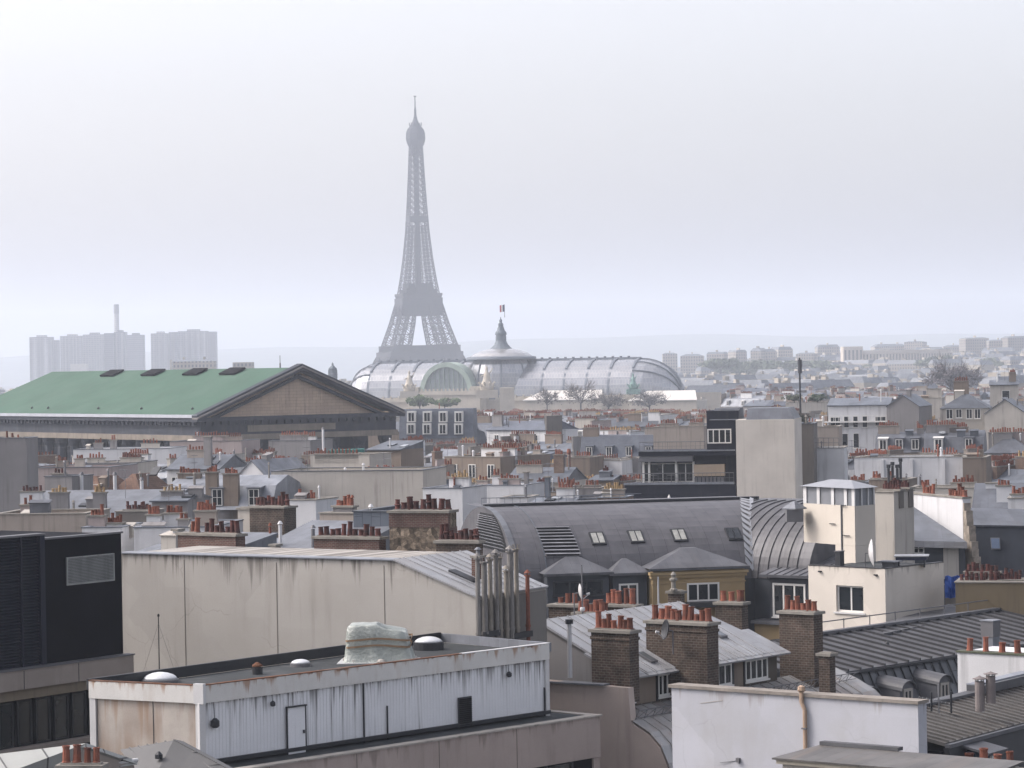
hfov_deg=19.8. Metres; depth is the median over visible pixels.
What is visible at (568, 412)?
apartment house
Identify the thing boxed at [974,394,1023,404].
apartment house
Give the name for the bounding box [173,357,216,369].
apartment block
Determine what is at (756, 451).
terrace building
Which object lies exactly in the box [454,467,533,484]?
mansard house
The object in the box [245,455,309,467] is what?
apartment house
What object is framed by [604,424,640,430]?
flat roofed block
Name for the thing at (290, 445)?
apartment house
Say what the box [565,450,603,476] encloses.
apartment house
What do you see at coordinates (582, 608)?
aerial pole
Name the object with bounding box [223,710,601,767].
office block
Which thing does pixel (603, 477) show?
apartment house
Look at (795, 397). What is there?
roof shrub
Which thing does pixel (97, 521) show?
apartment house
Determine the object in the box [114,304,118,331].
industrial chimney
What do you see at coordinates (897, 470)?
flue
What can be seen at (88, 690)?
window
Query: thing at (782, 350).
hillside block
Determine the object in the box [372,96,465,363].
lattice tower
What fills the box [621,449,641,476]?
apartment house
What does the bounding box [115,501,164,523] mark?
apartment house
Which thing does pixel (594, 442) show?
apartment house
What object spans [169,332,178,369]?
residential tower
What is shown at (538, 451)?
mansard house
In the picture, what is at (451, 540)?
brick chimney
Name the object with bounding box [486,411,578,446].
apartment house
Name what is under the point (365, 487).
apartment house
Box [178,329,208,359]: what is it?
residential tower
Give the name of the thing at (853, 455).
mansard house
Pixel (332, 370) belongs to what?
church lantern
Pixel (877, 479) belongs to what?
apartment house
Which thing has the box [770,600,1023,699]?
dark roof house
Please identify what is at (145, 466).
apartment house
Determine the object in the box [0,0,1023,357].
sky
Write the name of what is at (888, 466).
flue
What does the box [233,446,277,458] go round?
mansard house
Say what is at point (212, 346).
residential tower
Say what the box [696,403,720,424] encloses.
apartment house
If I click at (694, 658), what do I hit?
brick chimney
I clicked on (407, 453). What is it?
apartment house
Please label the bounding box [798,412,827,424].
mansard house
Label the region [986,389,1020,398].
apartment house
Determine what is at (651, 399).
bare tree
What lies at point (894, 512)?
apartment house
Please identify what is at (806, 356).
hillside block
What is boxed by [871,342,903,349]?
hillside block
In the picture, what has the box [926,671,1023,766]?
brown roof house
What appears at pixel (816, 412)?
apartment house
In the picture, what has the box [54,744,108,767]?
chimney
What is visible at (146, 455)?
mansard house
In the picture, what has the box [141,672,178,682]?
skylight
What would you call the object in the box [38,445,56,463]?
mansard house
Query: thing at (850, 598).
window
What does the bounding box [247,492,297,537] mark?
brick chimney
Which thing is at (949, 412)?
window
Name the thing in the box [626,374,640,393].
bronze sculpture
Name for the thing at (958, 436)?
apartment house
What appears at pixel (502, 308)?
flag
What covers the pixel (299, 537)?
apartment house
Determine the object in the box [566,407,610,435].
mansard house
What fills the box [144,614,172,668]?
lightning rod
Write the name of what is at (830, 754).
rooftop cabin
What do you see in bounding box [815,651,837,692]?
brick chimney
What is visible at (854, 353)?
palace
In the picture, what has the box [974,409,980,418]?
window
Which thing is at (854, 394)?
apartment house
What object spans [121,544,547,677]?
cream house
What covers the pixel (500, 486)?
apartment house
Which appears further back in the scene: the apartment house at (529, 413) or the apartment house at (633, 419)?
the apartment house at (529, 413)
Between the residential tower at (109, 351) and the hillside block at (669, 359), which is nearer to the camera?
the hillside block at (669, 359)
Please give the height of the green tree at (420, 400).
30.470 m
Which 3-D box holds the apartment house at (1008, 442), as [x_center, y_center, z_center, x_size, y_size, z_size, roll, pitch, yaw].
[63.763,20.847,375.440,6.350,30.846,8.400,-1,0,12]
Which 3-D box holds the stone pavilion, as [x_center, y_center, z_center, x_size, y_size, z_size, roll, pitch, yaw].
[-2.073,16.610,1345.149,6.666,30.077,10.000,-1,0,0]
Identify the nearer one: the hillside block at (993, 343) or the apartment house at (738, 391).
the apartment house at (738, 391)
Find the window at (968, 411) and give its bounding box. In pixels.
[966,409,971,418]
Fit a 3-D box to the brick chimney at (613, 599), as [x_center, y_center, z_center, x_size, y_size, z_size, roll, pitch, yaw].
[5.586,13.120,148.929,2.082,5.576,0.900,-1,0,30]
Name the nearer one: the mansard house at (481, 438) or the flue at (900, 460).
the flue at (900, 460)
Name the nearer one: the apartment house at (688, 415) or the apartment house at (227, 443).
the apartment house at (227, 443)
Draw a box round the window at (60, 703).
[52,693,68,740]
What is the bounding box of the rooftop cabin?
[772,740,1023,767]
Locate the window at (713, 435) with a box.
[707,429,730,443]
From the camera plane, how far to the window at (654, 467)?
301.48 m
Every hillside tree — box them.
[697,354,749,373]
[714,367,756,374]
[739,357,797,370]
[787,353,842,371]
[913,350,952,366]
[970,353,1007,366]
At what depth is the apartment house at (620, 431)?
479.40 m
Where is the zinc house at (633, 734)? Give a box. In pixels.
[547,601,880,767]
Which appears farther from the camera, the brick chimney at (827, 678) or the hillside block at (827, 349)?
the hillside block at (827, 349)
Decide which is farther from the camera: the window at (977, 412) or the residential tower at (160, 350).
the residential tower at (160, 350)
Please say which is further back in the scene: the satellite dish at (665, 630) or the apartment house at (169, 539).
the apartment house at (169, 539)
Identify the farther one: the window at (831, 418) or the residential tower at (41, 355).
the residential tower at (41, 355)
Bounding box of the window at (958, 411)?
[956,409,961,417]
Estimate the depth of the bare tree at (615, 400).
1338.74 m
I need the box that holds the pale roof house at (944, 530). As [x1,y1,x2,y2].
[914,482,980,604]
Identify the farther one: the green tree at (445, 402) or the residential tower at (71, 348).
the residential tower at (71, 348)
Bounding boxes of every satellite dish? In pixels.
[573,584,589,614]
[655,620,673,653]
[864,539,873,566]
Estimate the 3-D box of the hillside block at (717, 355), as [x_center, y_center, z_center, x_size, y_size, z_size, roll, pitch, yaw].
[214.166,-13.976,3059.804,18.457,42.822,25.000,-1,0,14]
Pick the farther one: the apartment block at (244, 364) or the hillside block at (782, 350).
the hillside block at (782, 350)
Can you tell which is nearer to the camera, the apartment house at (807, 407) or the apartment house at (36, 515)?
the apartment house at (36, 515)
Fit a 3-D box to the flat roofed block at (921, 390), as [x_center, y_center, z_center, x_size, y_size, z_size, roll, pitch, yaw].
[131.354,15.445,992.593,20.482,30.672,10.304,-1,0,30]
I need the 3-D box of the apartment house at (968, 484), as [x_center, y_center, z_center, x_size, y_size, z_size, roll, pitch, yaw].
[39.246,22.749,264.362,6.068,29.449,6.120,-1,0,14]
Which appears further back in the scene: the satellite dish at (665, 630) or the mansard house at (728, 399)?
the mansard house at (728, 399)
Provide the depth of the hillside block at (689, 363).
2999.19 m
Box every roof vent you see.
[252,662,262,674]
[972,675,985,711]
[984,671,997,703]
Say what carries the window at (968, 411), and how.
in the apartment house at (966, 407)
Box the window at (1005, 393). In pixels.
[1002,390,1009,399]
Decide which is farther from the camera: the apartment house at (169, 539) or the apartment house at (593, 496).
the apartment house at (593, 496)
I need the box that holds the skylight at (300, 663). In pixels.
[290,659,310,666]
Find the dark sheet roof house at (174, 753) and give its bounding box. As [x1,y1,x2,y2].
[121,739,231,767]
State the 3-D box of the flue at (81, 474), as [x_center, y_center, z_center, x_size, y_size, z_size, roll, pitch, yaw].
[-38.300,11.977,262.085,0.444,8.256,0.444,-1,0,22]
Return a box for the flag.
[500,304,504,316]
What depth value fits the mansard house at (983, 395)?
989.65 m
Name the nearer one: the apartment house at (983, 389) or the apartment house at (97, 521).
the apartment house at (97, 521)
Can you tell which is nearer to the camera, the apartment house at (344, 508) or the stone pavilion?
the apartment house at (344, 508)
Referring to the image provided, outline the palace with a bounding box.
[840,346,952,361]
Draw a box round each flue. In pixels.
[79,472,83,489]
[112,472,116,489]
[139,477,143,488]
[321,427,323,450]
[565,619,572,677]
[567,449,570,466]
[886,464,890,481]
[890,462,894,479]
[895,464,898,478]
[898,458,902,480]
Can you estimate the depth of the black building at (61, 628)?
120.64 m
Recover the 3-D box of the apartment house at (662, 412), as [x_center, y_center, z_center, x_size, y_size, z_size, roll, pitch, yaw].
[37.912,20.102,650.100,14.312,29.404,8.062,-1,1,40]
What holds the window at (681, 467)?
in the terrace building at (756, 451)
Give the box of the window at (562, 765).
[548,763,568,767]
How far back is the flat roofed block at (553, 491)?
323.55 m
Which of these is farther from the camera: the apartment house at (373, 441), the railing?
the apartment house at (373, 441)
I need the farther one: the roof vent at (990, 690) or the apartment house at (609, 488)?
the apartment house at (609, 488)
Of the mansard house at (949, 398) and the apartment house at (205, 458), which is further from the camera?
the mansard house at (949, 398)
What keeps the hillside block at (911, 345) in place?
on the ground
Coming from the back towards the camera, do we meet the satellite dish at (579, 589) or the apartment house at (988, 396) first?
the apartment house at (988, 396)
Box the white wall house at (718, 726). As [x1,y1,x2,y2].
[668,683,928,767]
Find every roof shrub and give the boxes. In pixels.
[781,393,801,402]
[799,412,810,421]
[807,394,827,401]
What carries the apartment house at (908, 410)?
on the ground
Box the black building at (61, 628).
[0,530,134,753]
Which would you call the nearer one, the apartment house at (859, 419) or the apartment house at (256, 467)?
the apartment house at (256, 467)
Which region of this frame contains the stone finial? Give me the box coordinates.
[670,572,677,590]
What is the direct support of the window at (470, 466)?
in the flat roofed block at (489, 459)
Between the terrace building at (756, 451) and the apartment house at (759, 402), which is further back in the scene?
the apartment house at (759, 402)
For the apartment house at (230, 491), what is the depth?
260.94 m
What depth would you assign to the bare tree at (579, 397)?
1329.84 m
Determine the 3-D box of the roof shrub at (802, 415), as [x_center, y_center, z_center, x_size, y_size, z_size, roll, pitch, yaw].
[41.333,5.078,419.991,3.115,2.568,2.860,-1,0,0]
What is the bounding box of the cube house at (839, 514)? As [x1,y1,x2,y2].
[802,479,943,630]
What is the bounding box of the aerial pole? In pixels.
[580,565,584,613]
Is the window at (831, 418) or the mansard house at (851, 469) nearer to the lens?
the mansard house at (851, 469)
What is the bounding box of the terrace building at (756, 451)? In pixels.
[624,407,802,498]
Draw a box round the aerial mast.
[798,358,801,413]
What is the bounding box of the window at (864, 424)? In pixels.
[862,416,867,427]
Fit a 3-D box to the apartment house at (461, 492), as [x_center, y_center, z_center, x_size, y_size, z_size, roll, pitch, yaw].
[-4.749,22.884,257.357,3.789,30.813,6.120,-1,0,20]
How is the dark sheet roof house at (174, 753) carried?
on the ground
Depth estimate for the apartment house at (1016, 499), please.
215.04 m
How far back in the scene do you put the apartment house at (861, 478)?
293.14 m
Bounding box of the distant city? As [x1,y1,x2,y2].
[0,345,1023,409]
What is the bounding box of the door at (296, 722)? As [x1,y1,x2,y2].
[286,704,306,754]
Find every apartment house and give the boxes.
[0,431,38,511]
[0,495,110,531]
[19,457,187,517]
[38,455,137,489]
[44,460,93,489]
[73,435,186,463]
[81,504,142,551]
[85,452,157,475]
[93,469,123,489]
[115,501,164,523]
[118,466,167,489]
[121,524,277,613]
[133,484,243,550]
[149,484,211,519]
[165,436,246,483]
[167,455,300,518]
[169,431,259,458]
[239,438,306,474]
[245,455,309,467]
[268,431,332,457]
[268,520,389,549]
[271,440,446,509]
[290,485,338,527]
[309,448,391,466]
[318,494,358,520]
[352,504,426,526]
[365,438,423,466]
[368,422,398,447]
[399,403,477,445]
[407,433,434,450]
[408,435,482,461]
[422,470,486,532]
[455,437,500,447]
[480,409,519,415]
[481,412,517,419]
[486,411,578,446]
[486,469,544,502]
[500,430,581,456]
[500,485,539,502]
[508,449,587,486]
[523,410,534,417]
[531,463,584,501]
[534,406,610,421]
[563,409,571,415]
[564,480,603,494]
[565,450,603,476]
[575,489,601,499]
[580,423,658,457]
[586,409,677,430]
[588,465,624,485]
[597,453,632,476]
[597,482,633,499]
[600,424,644,434]
[601,409,647,416]
[612,409,663,417]
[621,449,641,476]
[653,418,706,448]
[655,410,695,419]
[665,413,694,424]
[673,409,705,415]
[675,412,696,418]
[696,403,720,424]
[729,388,779,394]
[743,393,771,412]
[766,393,813,406]
[769,386,817,390]
[777,405,821,413]
[780,386,834,392]
[786,397,828,414]
[796,387,851,397]
[802,415,817,484]
[816,416,842,445]
[817,441,847,481]
[824,389,893,453]
[845,392,862,397]
[851,474,868,483]
[854,444,966,484]
[868,471,917,490]
[875,420,924,454]
[875,478,914,562]
[886,388,932,431]
[887,443,977,454]
[889,393,903,398]
[912,474,976,507]
[919,388,944,421]
[924,419,986,453]
[932,415,939,424]
[939,376,991,429]
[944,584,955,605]
[948,388,989,392]
[954,562,1023,614]
[962,445,991,482]
[972,479,1023,508]
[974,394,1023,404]
[984,397,1023,449]
[984,427,1023,455]
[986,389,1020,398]
[989,365,1018,407]
[991,450,1023,482]
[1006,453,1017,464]
[1007,486,1023,508]
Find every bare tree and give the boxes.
[531,386,561,410]
[560,379,598,408]
[585,385,634,408]
[630,387,670,409]
[918,355,987,390]
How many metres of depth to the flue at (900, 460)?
283.97 m
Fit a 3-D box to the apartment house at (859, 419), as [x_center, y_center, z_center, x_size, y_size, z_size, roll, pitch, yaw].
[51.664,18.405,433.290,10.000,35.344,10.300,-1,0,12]
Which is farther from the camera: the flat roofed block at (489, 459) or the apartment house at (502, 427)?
the apartment house at (502, 427)
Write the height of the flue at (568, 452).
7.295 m
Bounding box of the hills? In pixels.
[0,333,1023,384]
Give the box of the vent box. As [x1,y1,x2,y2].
[979,619,1000,647]
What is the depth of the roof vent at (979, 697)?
103.94 m
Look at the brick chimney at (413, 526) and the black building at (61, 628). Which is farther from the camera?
the brick chimney at (413, 526)
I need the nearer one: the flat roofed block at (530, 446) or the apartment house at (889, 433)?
the apartment house at (889, 433)
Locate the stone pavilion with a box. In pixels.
[500,387,514,412]
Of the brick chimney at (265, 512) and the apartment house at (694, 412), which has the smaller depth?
the brick chimney at (265, 512)
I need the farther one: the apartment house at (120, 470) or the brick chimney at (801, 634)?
the apartment house at (120, 470)
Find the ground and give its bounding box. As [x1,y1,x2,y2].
[0,366,679,389]
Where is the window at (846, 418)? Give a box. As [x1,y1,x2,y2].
[844,416,848,427]
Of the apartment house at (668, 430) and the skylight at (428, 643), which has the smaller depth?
the skylight at (428, 643)
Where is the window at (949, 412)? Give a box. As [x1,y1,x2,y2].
[946,409,952,419]
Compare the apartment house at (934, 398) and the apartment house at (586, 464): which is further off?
the apartment house at (934, 398)
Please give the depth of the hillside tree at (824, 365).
2565.61 m
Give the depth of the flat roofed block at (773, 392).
1106.53 m
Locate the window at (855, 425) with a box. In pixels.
[853,416,857,427]
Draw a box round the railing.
[815,438,838,447]
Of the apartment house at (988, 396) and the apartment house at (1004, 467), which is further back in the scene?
the apartment house at (988, 396)
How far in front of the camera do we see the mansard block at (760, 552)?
187.91 m
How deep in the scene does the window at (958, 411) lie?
431.43 m
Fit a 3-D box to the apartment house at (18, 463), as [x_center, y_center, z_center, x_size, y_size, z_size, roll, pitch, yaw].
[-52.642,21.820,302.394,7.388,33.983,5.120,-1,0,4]
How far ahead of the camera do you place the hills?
10010.93 m
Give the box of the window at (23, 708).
[15,699,32,746]
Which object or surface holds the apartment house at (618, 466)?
on the ground
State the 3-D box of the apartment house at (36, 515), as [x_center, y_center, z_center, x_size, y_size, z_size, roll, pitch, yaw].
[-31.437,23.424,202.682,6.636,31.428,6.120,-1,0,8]
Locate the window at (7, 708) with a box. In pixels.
[0,702,13,749]
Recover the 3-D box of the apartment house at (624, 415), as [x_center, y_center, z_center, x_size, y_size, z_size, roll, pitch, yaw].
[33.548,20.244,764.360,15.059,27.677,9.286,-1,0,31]
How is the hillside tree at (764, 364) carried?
on the ground
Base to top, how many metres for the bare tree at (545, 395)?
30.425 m
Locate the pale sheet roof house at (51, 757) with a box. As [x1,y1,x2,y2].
[0,743,138,767]
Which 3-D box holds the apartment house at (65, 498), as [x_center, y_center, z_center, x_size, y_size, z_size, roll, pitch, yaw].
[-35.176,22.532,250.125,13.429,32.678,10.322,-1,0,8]
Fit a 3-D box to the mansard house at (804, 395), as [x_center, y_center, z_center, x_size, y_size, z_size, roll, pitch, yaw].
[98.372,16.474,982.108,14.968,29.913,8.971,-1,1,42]
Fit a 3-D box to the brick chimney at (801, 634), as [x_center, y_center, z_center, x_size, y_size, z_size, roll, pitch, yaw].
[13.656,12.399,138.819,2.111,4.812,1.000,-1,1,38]
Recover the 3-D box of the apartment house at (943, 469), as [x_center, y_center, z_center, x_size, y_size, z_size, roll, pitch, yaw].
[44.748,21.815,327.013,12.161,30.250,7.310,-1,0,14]
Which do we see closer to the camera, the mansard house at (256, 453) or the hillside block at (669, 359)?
the mansard house at (256, 453)
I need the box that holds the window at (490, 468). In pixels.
[487,464,494,478]
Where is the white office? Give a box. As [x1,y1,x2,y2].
[70,364,88,370]
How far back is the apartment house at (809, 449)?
307.90 m
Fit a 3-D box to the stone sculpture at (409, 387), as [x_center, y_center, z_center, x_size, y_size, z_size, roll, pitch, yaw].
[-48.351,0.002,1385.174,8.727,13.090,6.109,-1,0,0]
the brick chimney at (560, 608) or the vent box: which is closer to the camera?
the vent box
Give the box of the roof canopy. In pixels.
[894,554,928,566]
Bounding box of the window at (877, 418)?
[875,416,885,426]
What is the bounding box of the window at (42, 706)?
[34,696,50,743]
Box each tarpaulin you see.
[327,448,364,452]
[945,575,963,598]
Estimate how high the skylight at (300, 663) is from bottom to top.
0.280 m
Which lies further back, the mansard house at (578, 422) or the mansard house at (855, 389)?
the mansard house at (855, 389)
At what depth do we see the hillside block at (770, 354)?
3009.93 m
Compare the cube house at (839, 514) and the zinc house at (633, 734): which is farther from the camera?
the cube house at (839, 514)
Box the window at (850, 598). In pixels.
[838,585,863,612]
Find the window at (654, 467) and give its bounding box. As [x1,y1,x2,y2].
[650,463,674,481]
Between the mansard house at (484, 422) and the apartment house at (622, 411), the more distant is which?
the apartment house at (622, 411)
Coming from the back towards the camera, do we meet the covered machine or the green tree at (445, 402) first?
the green tree at (445, 402)
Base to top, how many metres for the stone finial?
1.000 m
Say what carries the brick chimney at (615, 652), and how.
on the zinc house at (633, 734)
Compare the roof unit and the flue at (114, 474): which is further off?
the flue at (114, 474)
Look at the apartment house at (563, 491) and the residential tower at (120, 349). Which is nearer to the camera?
the apartment house at (563, 491)
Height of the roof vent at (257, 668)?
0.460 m
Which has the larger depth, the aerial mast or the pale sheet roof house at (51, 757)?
the aerial mast
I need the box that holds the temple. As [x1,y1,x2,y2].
[0,364,405,463]
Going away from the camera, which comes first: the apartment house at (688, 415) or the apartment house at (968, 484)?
the apartment house at (968, 484)
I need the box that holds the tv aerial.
[918,684,951,712]
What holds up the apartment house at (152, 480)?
on the ground
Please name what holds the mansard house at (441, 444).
on the ground
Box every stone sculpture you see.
[400,370,418,397]
[476,366,497,397]
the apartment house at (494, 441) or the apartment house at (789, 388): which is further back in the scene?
the apartment house at (789, 388)
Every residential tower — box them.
[29,335,53,380]
[53,340,59,371]
[60,334,82,371]
[83,333,104,370]
[104,333,114,370]
[114,330,126,369]
[127,333,144,369]
[151,331,169,369]
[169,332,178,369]
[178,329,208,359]
[207,332,217,368]
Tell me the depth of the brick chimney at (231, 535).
148.69 m
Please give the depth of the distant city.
2090.44 m
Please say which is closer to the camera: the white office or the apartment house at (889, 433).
the apartment house at (889, 433)
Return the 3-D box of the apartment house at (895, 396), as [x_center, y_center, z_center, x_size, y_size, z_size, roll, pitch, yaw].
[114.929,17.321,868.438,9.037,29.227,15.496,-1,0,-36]
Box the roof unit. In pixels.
[877,560,902,567]
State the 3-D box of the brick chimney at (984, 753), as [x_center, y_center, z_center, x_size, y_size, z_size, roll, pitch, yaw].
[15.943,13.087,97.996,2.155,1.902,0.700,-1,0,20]
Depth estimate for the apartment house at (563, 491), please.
260.40 m
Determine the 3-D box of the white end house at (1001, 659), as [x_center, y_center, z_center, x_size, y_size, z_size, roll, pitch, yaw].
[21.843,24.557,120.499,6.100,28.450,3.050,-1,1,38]
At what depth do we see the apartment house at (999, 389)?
519.85 m
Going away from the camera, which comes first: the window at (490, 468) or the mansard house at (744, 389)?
the window at (490, 468)
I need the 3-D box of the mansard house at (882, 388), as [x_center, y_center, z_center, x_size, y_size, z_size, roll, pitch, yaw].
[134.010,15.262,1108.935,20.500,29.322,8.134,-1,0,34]
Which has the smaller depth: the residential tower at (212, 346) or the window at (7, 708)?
the window at (7, 708)
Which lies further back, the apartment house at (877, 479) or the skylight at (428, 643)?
the apartment house at (877, 479)
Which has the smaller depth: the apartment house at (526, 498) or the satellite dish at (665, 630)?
the satellite dish at (665, 630)
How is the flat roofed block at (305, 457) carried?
on the ground
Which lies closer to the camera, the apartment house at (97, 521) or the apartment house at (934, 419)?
the apartment house at (97, 521)
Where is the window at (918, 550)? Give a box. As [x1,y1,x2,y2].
[915,547,923,553]
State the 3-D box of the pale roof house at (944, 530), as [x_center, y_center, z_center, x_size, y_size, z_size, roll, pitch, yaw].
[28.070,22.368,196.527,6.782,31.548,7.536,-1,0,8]
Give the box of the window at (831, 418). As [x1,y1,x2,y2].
[830,417,840,424]
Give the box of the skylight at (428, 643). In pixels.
[413,636,443,650]
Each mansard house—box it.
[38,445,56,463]
[105,448,176,482]
[213,448,253,460]
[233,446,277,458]
[252,448,268,458]
[368,451,455,484]
[403,435,454,448]
[424,443,447,465]
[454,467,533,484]
[477,413,546,437]
[477,429,486,445]
[501,439,566,466]
[551,409,616,417]
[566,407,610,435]
[600,424,659,434]
[611,474,641,487]
[720,390,797,407]
[721,384,772,392]
[782,389,829,399]
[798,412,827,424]
[818,385,866,390]
[830,392,871,397]
[840,386,888,396]
[848,440,889,479]
[848,448,867,459]
[863,391,888,397]
[894,393,953,404]
[942,388,987,399]
[971,508,1023,577]
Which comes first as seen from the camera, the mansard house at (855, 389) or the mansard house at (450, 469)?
the mansard house at (450, 469)
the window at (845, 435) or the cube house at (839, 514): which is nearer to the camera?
the cube house at (839, 514)
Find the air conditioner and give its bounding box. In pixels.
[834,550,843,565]
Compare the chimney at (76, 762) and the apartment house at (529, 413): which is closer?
the chimney at (76, 762)
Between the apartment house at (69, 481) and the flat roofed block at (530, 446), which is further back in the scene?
the flat roofed block at (530, 446)
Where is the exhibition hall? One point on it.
(525, 375)
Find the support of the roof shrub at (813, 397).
on the apartment house at (807, 407)
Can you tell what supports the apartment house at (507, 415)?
on the ground
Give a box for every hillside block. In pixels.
[662,351,677,372]
[680,352,703,373]
[707,350,727,359]
[728,348,746,361]
[750,346,764,361]
[764,347,776,360]
[771,345,792,356]
[796,351,817,361]
[815,343,839,354]
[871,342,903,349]
[904,339,926,349]
[942,343,958,351]
[959,336,988,355]
[986,338,1001,347]
[1001,334,1023,350]
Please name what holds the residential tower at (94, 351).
on the ground
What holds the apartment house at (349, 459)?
on the ground
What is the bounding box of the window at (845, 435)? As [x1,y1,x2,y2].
[842,433,848,448]
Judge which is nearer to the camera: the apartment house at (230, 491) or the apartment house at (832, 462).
the apartment house at (230, 491)
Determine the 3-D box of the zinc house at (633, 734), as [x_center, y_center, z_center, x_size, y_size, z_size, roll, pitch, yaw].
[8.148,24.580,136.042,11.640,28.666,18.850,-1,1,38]
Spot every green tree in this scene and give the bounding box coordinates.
[406,390,437,408]
[430,395,461,407]
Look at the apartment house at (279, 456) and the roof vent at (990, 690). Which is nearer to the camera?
the roof vent at (990, 690)
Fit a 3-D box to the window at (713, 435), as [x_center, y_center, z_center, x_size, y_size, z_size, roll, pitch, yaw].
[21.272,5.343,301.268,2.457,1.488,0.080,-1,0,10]
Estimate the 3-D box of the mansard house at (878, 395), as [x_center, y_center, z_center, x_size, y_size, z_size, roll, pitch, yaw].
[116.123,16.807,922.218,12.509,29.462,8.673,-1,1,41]
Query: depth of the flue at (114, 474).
263.93 m
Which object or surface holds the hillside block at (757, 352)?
on the ground
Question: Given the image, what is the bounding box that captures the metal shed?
[86,632,550,761]
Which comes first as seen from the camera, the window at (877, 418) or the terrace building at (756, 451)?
the terrace building at (756, 451)
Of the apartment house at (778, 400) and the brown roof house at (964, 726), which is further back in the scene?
the apartment house at (778, 400)
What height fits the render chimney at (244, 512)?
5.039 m
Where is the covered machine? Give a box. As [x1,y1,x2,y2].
[337,622,417,663]
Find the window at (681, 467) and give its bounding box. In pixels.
[677,463,692,481]
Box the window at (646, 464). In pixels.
[645,463,647,481]
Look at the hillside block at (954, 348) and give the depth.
3499.07 m
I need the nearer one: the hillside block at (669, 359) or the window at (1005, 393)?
the window at (1005, 393)
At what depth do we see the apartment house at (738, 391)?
1186.30 m
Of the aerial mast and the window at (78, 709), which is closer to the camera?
the window at (78, 709)
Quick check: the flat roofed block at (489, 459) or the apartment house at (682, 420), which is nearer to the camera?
the flat roofed block at (489, 459)
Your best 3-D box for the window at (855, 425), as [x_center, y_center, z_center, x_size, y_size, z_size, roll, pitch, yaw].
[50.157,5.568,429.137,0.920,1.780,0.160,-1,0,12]
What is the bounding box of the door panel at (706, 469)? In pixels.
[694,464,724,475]
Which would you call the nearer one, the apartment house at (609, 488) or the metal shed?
the metal shed
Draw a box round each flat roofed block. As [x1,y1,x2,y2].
[298,450,323,463]
[444,438,549,483]
[499,440,554,450]
[537,476,574,497]
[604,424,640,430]
[736,391,781,395]
[867,385,928,395]
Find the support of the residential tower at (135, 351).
on the ground
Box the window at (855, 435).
[853,433,859,448]
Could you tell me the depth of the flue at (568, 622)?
127.50 m
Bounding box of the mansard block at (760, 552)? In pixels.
[461,493,835,639]
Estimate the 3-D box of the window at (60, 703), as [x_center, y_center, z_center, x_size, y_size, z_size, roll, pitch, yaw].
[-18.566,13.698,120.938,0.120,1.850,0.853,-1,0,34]
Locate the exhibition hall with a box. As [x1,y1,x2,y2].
[350,317,706,412]
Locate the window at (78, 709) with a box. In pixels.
[70,691,86,737]
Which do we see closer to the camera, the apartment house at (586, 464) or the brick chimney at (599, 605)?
the brick chimney at (599, 605)
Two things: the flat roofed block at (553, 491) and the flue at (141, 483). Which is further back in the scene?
the flat roofed block at (553, 491)
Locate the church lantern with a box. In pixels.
[328,362,337,378]
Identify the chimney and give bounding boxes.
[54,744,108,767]
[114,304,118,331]
[175,517,247,547]
[236,506,249,531]
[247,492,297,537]
[311,521,388,549]
[387,494,458,550]
[433,523,485,554]
[546,593,585,617]
[571,599,607,652]
[588,611,641,701]
[606,588,643,610]
[643,604,720,701]
[665,590,686,602]
[713,590,750,629]
[776,595,824,687]
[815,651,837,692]
[964,747,1023,767]
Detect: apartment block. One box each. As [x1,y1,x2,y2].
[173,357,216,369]
[233,362,253,367]
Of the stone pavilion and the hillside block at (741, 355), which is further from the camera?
the hillside block at (741, 355)
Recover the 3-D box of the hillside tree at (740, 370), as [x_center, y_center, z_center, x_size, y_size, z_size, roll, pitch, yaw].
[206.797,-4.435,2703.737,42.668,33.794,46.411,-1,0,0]
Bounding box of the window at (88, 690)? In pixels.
[88,690,89,734]
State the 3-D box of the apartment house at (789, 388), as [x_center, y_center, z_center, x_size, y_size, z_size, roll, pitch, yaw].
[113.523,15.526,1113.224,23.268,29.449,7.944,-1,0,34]
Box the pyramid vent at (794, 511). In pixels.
[782,501,806,521]
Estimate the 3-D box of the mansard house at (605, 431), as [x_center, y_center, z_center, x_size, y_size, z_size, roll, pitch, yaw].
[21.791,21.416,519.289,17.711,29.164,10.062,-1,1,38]
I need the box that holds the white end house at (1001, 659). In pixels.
[956,637,1023,692]
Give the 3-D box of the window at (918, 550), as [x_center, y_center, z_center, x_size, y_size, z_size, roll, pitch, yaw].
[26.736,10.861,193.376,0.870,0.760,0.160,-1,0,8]
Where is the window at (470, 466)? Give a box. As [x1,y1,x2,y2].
[468,464,475,477]

